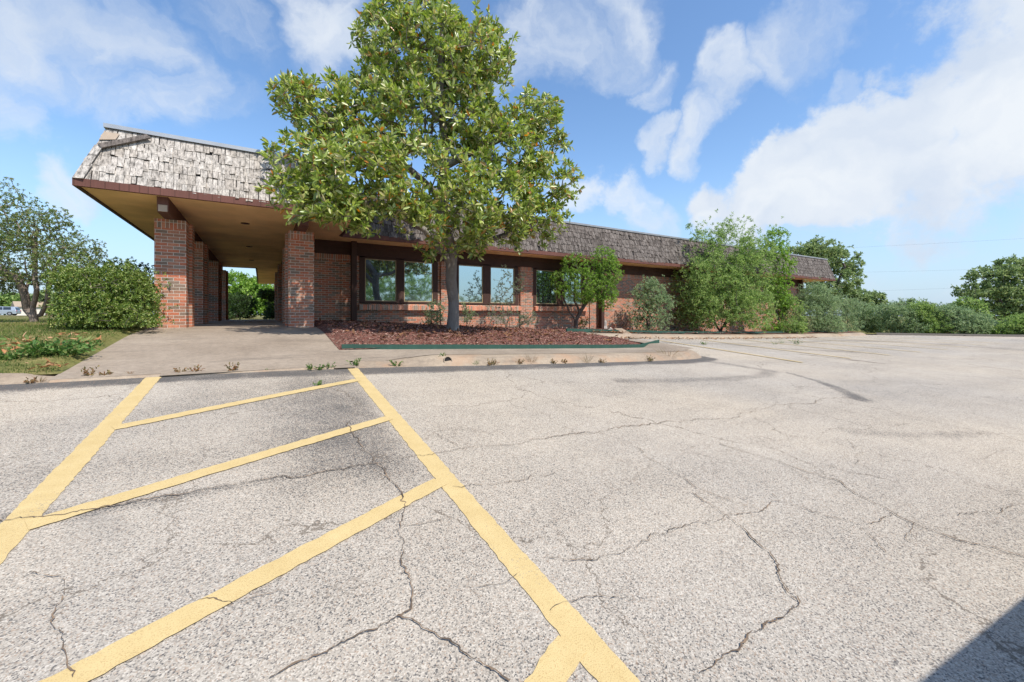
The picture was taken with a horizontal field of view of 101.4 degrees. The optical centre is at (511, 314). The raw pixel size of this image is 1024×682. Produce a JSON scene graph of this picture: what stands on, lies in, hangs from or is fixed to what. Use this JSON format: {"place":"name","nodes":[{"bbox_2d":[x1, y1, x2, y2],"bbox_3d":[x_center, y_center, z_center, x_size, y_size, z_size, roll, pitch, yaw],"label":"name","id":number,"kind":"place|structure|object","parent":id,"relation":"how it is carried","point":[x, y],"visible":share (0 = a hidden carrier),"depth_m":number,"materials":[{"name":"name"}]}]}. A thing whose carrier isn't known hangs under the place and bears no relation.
{"place":"outdoors","nodes":[
{"label":"outdoors","id":0,"kind":"place"},
{"bbox_2d":[0,315,56,315],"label":"road","id":1,"kind":"structure","parent":0,"point":[17,315],"depth_m":80.61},
{"bbox_2d":[0,306,20,314],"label":"parked car","id":2,"kind":"object","parent":1,"relation":"on","point":[11,310],"visible":1,"depth_m":76.02,"materials":[{"name":"silver metal"}]},
{"bbox_2d":[0,317,228,374],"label":"lawn","id":3,"kind":"structure","parent":0,"point":[74,360],"depth_m":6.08,"materials":[{"name":"plant"}]},
{"bbox_2d":[0,347,31,359],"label":"weed","id":4,"kind":"object","parent":3,"relation":"on","point":[13,354],"visible":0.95,"depth_m":5.18,"materials":[{"name":"green plant"}]},
{"bbox_2d":[17,343,77,356],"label":"weed","id":5,"kind":"object","parent":3,"relation":"on","point":[34,351],"visible":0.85,"depth_m":5.33,"materials":[{"name":"green plant"}]},
{"bbox_2d":[0,331,100,369],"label":"fallen leaves","id":6,"kind":"object","parent":3,"relation":"on","point":[51,364],"visible":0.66,"depth_m":5.76,"materials":[{"name":"brown plant"}]},
{"bbox_2d":[0,333,102,351],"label":"weed","id":7,"kind":"object","parent":3,"relation":"on","point":[38,343],"visible":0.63,"depth_m":5.47,"materials":[{"name":"green plant"}]},
{"bbox_2d":[0,177,107,321],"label":"crepe myrtle","id":8,"kind":"object","parent":3,"relation":"on","point":[19,280],"visible":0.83,"depth_m":10.21,"materials":[{"name":"green plant"}]},
{"bbox_2d":[41,342,101,355],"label":"weed","id":9,"kind":"object","parent":3,"relation":"on","point":[76,351],"visible":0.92,"depth_m":5.52,"materials":[{"name":"green plant"}]},
{"bbox_2d":[66,340,98,345],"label":"weed","id":10,"kind":"object","parent":3,"relation":"on","point":[89,342],"visible":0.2,"depth_m":6.15,"materials":[{"name":"green plant"}]},
{"bbox_2d":[27,251,178,328],"bbox_3d":[-7.627,-0.447,7.896,2.135,1.565,2.002,0,0,-31],"label":"hedge bush","id":11,"kind":"object","parent":3,"relation":"on","point":[77,283],"visible":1,"depth_m":7.66,"materials":[{"name":"green plant"}]},
{"bbox_2d":[68,254,153,309],"bbox_3d":[-11.467,-0.737,12.172,2.488,2.015,1.930,0,0,-7],"label":"tall hedge","id":12,"kind":"object","parent":3,"relation":"on","point":[140,265],"visible":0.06,"depth_m":12.19,"materials":[{"name":"green plant"}]},
{"bbox_2d":[228,269,273,317],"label":"tree","id":13,"kind":"object","parent":3,"relation":"on","point":[245,285],"visible":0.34,"depth_m":41.34,"materials":[{"name":"green plant"}]},
{"bbox_2d":[49,319,354,379],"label":"entrance ramp","id":14,"kind":"structure","parent":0,"point":[263,345],"depth_m":6.67,"materials":[{"name":"concrete"}]},
{"bbox_2d":[81,365,99,375],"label":"weed","id":15,"kind":"object","parent":14,"relation":"on","point":[85,371],"visible":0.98,"depth_m":4.93,"materials":[{"name":"brown plant"}]},
{"bbox_2d":[99,370,112,374],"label":"weed","id":16,"kind":"object","parent":14,"relation":"on","point":[108,372],"visible":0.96,"depth_m":5.01,"materials":[{"name":"brown plant"}]},
{"bbox_2d":[173,367,186,371],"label":"weed","id":17,"kind":"object","parent":14,"relation":"on","point":[175,370],"visible":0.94,"depth_m":5.31,"materials":[{"name":"brown plant"}]},
{"bbox_2d":[187,364,204,370],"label":"weed","id":18,"kind":"object","parent":14,"relation":"on","point":[195,369],"visible":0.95,"depth_m":5.40,"materials":[{"name":"brown plant"}]},
{"bbox_2d":[49,365,355,382],"bbox_3d":[-3.754,0.772,5.475,3.238,0.088,0.156,0,0,-28],"label":"ramp lip","id":19,"kind":"object","parent":14,"relation":"on","point":[114,377],"visible":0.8,"depth_m":5.13,"materials":[{"name":"beige concrete"}]},
{"bbox_2d":[224,362,238,370],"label":"weed","id":20,"kind":"object","parent":14,"relation":"on","point":[234,368],"visible":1,"depth_m":5.52,"materials":[{"name":"brown plant"}]},
{"bbox_2d":[0,315,997,375],"bbox_3d":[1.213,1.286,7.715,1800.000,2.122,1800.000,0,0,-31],"label":"ground","id":21,"kind":"structure","parent":0,"point":[257,317],"depth_m":71.59,"materials":[{"name":"soil"}]},
{"bbox_2d":[0,290,20,314],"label":"roadside tree","id":22,"kind":"object","parent":21,"relation":"on","point":[6,300],"visible":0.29,"depth_m":102.93,"materials":[{"name":"green plant"}]},
{"bbox_2d":[11,301,67,314],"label":"house","id":23,"kind":"structure","parent":21,"relation":"on","point":[18,304],"depth_m":94.64,"materials":[{"name":"white"}]},
{"bbox_2d":[30,289,66,313],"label":"roadside tree","id":24,"kind":"object","parent":21,"relation":"on","point":[41,298],"visible":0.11,"depth_m":98.44,"materials":[{"name":"green plant"}]},
{"bbox_2d":[228,292,258,318],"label":"passage hedge","id":25,"kind":"object","parent":21,"relation":"on","point":[238,309],"visible":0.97,"depth_m":26.79,"materials":[{"name":"green plant"}]},
{"bbox_2d":[257,287,274,318],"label":"passage hedge","id":26,"kind":"object","parent":21,"relation":"on","point":[270,299],"visible":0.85,"depth_m":25.78,"materials":[{"name":"green plant"}]},
{"bbox_2d":[72,123,835,331],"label":"office building","id":27,"kind":"structure","parent":21,"relation":"on","point":[200,213],"depth_m":13.38,"materials":[{"name":"brick"},{"name":"wood shingles"},{"name":"glass"}]},
{"bbox_2d":[359,256,437,303],"bbox_3d":[-3.870,-1.159,14.475,2.710,1.539,0.140,0,0,-31],"label":"window","id":28,"kind":"structure","parent":27,"relation":"in","point":[381,280],"depth_m":14.36,"materials":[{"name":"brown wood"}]},
{"bbox_2d":[456,263,518,304],"bbox_3d":[-0.965,-1.159,16.212,2.780,1.539,0.140,0,0,-31],"label":"window","id":29,"kind":"structure","parent":27,"relation":"in","point":[475,282],"depth_m":16.08,"materials":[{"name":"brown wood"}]},
{"bbox_2d":[533,268,584,305],"bbox_3d":[2.039,-1.159,18.007,2.780,1.539,0.140,0,0,-31],"label":"window","id":30,"kind":"structure","parent":27,"relation":"in","point":[543,291],"depth_m":17.66,"materials":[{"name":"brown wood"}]},
{"bbox_2d":[586,332,865,338],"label":"planter kerb","id":31,"kind":"structure","parent":21,"relation":"on","point":[700,336],"depth_m":18.21,"materials":[{"name":"concrete"}]},
{"bbox_2d":[314,320,854,349],"bbox_3d":[8.742,0.642,18.181,31.335,0.924,6.560,0,0,-31],"label":"mulch bed","id":32,"kind":"object","parent":31,"relation":"on","point":[333,337],"visible":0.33,"depth_m":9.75,"materials":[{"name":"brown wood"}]},
{"bbox_2d":[252,0,585,330],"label":"magnolia tree","id":33,"kind":"object","parent":32,"relation":"on","point":[451,65],"visible":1,"depth_m":9.22,"materials":[{"name":"green plant"}]},
{"bbox_2d":[419,301,446,324],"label":"window shrub","id":34,"kind":"object","parent":32,"relation":"on","point":[429,317],"visible":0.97,"depth_m":13.77,"materials":[{"name":"green plant"}]},
{"bbox_2d":[461,301,477,325],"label":"window shrub","id":35,"kind":"object","parent":32,"relation":"on","point":[468,315],"visible":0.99,"depth_m":14.63,"materials":[{"name":"green plant"}]},
{"bbox_2d":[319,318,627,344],"bbox_3d":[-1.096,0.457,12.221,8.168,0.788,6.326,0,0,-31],"label":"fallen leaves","id":36,"kind":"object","parent":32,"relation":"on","point":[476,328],"visible":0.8,"depth_m":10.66,"materials":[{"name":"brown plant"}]},
{"bbox_2d":[485,266,527,327],"bbox_3d":[-0.259,-0.607,15.211,1.449,2.491,1.299,0,0,-31],"label":"window shrub","id":37,"kind":"object","parent":32,"relation":"on","point":[504,293],"visible":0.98,"depth_m":15.17,"materials":[{"name":"green plant"}]},
{"bbox_2d":[487,302,538,327],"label":"window shrub","id":38,"kind":"object","parent":32,"relation":"on","point":[519,321],"visible":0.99,"depth_m":14.45,"materials":[{"name":"green plant"}]},
{"bbox_2d":[578,316,588,328],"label":"window shrub","id":39,"kind":"object","parent":32,"relation":"on","point":[582,320],"visible":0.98,"depth_m":17.36,"materials":[{"name":"green plant"}]},
{"bbox_2d":[549,245,624,328],"bbox_3d":[3.044,-1.057,16.840,3.004,3.546,1.672,0,0,-7],"label":"privet tree","id":40,"kind":"object","parent":32,"relation":"on","point":[589,294],"visible":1,"depth_m":16.76,"materials":[{"name":"green plant"}]},
{"bbox_2d":[611,308,630,328],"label":"window shrub","id":41,"kind":"object","parent":32,"relation":"on","point":[620,320],"visible":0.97,"depth_m":19.04,"materials":[{"name":"green plant"}]},
{"bbox_2d":[614,328,638,338],"bbox_3d":[4.127,0.669,15.174,0.300,0.301,1.915,0,0,-3],"label":"wooden plank","id":42,"kind":"object","parent":32,"relation":"on","point":[627,332],"visible":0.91,"depth_m":15.10,"materials":[{"name":"beige wood"}]},
{"bbox_2d":[542,327,737,333],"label":"mulch chips","id":43,"kind":"object","parent":32,"relation":"on","point":[643,330],"visible":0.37,"depth_m":18.30,"materials":[{"name":"brown wood"}]},
{"bbox_2d":[622,275,676,330],"bbox_3d":[6.231,-0.484,18.721,2.276,2.716,2.217,0,0,-31],"label":"planter shrub","id":44,"kind":"object","parent":32,"relation":"on","point":[651,284],"visible":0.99,"depth_m":18.65,"materials":[{"name":"green plant"}]},
{"bbox_2d":[668,208,782,333],"bbox_3d":[10.233,-2.122,20.618,5.688,6.237,3.779,0,0,-31],"label":"planter shrub","id":45,"kind":"object","parent":32,"relation":"on","point":[706,303],"visible":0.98,"depth_m":20.05,"materials":[{"name":"green plant"}]},
{"bbox_2d":[759,216,797,330],"bbox_3d":[14.647,-2.167,23.158,2.449,6.551,1.821,0,0,-31],"label":"planter shrub","id":46,"kind":"object","parent":32,"relation":"on","point":[777,291],"visible":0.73,"depth_m":22.90,"materials":[{"name":"green plant"}]},
{"bbox_2d":[773,287,809,333],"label":"planter shrub","id":47,"kind":"object","parent":32,"relation":"on","point":[794,326],"visible":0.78,"depth_m":22.74,"materials":[{"name":"green plant"}]},
{"bbox_2d":[786,276,851,332],"bbox_3d":[17.809,-0.548,24.591,3.603,3.398,2.514,0,0,-4],"label":"planter shrub","id":48,"kind":"object","parent":32,"relation":"on","point":[826,300],"visible":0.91,"depth_m":24.14,"materials":[{"name":"green plant"}]},
{"bbox_2d":[592,330,816,339],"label":"fallen leaves","id":49,"kind":"object","parent":31,"relation":"on","point":[703,338],"visible":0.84,"depth_m":16.50,"materials":[{"name":"brown plant"}]},
{"bbox_2d":[566,328,847,333],"bbox_3d":[11.316,0.805,20.219,23.029,0.721,0.445,0,0,-33],"label":"edging board","id":50,"kind":"object","parent":31,"relation":"on","point":[633,331],"visible":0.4,"depth_m":17.07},
{"bbox_2d":[0,335,1023,681],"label":"parking lot","id":51,"kind":"structure","parent":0,"point":[922,601],"depth_m":2.60,"materials":[{"name":"grey asphalt"}]},
{"bbox_2d":[0,373,53,384],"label":"street kerb","id":52,"kind":"structure","parent":51,"relation":"on","point":[12,378],"depth_m":4.65,"materials":[{"name":"concrete"}]},
{"bbox_2d":[23,376,37,382],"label":"weed","id":53,"kind":"object","parent":51,"relation":"on","point":[31,380],"visible":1,"depth_m":4.61,"materials":[{"name":"brown plant"}]},
{"bbox_2d":[0,336,987,681],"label":"parking marking","id":54,"kind":"object","parent":51,"relation":"on","point":[574,644],"visible":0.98,"depth_m":2.27,"materials":[{"name":"yellow paint"}]},
{"bbox_2d":[0,327,1023,680],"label":"pavement crack","id":55,"kind":"object","parent":51,"relation":"on","point":[516,573],"visible":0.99,"depth_m":2.28,"materials":[{"name":"black asphalt"}]},
{"bbox_2d":[353,349,701,367],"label":"island kerb","id":56,"kind":"structure","parent":51,"relation":"on","point":[457,360],"depth_m":7.58,"materials":[{"name":"concrete"}]},
{"bbox_2d":[346,358,360,365],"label":"weed","id":57,"kind":"object","parent":56,"relation":"on","point":[356,362],"visible":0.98,"depth_m":6.30,"materials":[{"name":"green plant"}]},
{"bbox_2d":[443,356,451,362],"bbox_3d":[-1.058,0.760,6.886,0.152,0.157,0.093,0,0,-31],"label":"kerb drain","id":58,"kind":"object","parent":56,"relation":"attached to","point":[447,358],"visible":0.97,"depth_m":6.89,"materials":[{"name":"concrete"}]},
{"bbox_2d":[341,340,692,360],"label":"island walk","id":59,"kind":"structure","parent":56,"relation":"on","point":[374,354],"depth_m":8.14,"materials":[{"name":"concrete"}]},
{"bbox_2d":[342,340,658,349],"bbox_3d":[0.541,0.729,9.461,8.203,0.410,0.154,0,0,-30],"label":"edging board","id":60,"kind":"object","parent":59,"relation":"on","point":[416,346],"visible":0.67,"depth_m":8.61,"materials":[{"name":"brown wood"}]},
{"bbox_2d":[657,349,682,357],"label":"weed","id":61,"kind":"object","parent":59,"relation":"on","point":[670,352],"visible":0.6,"depth_m":9.43,"materials":[{"name":"brown plant"}]},
{"bbox_2d":[877,333,1023,336],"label":"kerb","id":62,"kind":"structure","parent":51,"relation":"on","point":[991,335],"depth_m":26.43,"materials":[{"name":"beige concrete"}]},
{"bbox_2d":[0,0,1023,315],"label":"sky","id":63,"kind":"structure","parent":0,"point":[864,124],"materials":[{"name":"blue"}]},
{"bbox_2d":[811,326,961,334],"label":"verge","id":64,"kind":"structure","parent":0,"point":[868,333],"depth_m":51.27,"materials":[{"name":"plant"}]},
{"bbox_2d":[786,235,867,318],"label":"oak tree","id":65,"kind":"object","parent":64,"relation":"on","point":[845,272],"visible":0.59,"depth_m":46.92,"materials":[{"name":"green plant"}]},
{"bbox_2d":[825,291,867,331],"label":"planter shrub","id":66,"kind":"object","parent":64,"relation":"on","point":[849,312],"visible":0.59,"depth_m":27.57,"materials":[{"name":"green plant"}]},
{"bbox_2d":[840,287,877,329],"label":"oak tree","id":67,"kind":"object","parent":64,"relation":"on","point":[866,296],"visible":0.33,"depth_m":53.87,"materials":[{"name":"green plant"}]},
{"bbox_2d":[846,301,894,332],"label":"kerb shrub","id":68,"kind":"object","parent":64,"relation":"on","point":[870,324],"visible":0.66,"depth_m":32.55,"materials":[{"name":"green plant"}]},
{"bbox_2d":[865,289,888,319],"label":"oak tree","id":69,"kind":"object","parent":64,"relation":"on","point":[876,295],"visible":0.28,"depth_m":59.08,"materials":[{"name":"green plant"}]},
{"bbox_2d":[869,300,936,332],"bbox_3d":[28.158,0.371,30.363,3.451,2.966,3.182,0,0,25],"label":"kerb shrub","id":70,"kind":"object","parent":64,"relation":"on","point":[894,309],"visible":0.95,"depth_m":29.95,"materials":[{"name":"green plant"}]},
{"bbox_2d":[896,297,936,313],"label":"mesquite tree","id":71,"kind":"object","parent":64,"relation":"on","point":[913,300],"visible":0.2,"depth_m":47.70,"materials":[{"name":"green plant"}]},
{"bbox_2d":[903,301,953,333],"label":"kerb shrub","id":72,"kind":"object","parent":64,"relation":"on","point":[925,309],"visible":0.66,"depth_m":29.28,"materials":[{"name":"green plant"}]},
{"bbox_2d":[930,302,987,333],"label":"kerb shrub","id":73,"kind":"object","parent":64,"relation":"on","point":[951,311],"visible":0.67,"depth_m":28.78,"materials":[{"name":"green plant"}]},
{"bbox_2d":[951,295,994,319],"bbox_3d":[41.499,0.175,37.946,2.980,3.955,3.007,0,0,-31],"label":"bushy tree","id":74,"kind":"object","parent":64,"relation":"on","point":[975,304],"visible":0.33,"depth_m":37.46,"materials":[{"name":"green plant"}]},
{"bbox_2d":[947,305,1002,333],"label":"kerb shrub","id":75,"kind":"object","parent":64,"relation":"on","point":[984,322],"visible":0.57,"depth_m":28.29,"materials":[{"name":"green plant"}]},
{"bbox_2d":[950,253,1023,319],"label":"oak tree","id":76,"kind":"object","parent":64,"relation":"on","point":[1005,292],"visible":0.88,"depth_m":41.50,"materials":[{"name":"green plant"}]},
{"bbox_2d":[991,311,1023,334],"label":"kerb shrub","id":77,"kind":"object","parent":64,"relation":"on","point":[1014,325],"visible":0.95,"depth_m":27.94,"materials":[{"name":"green plant"}]}
]}

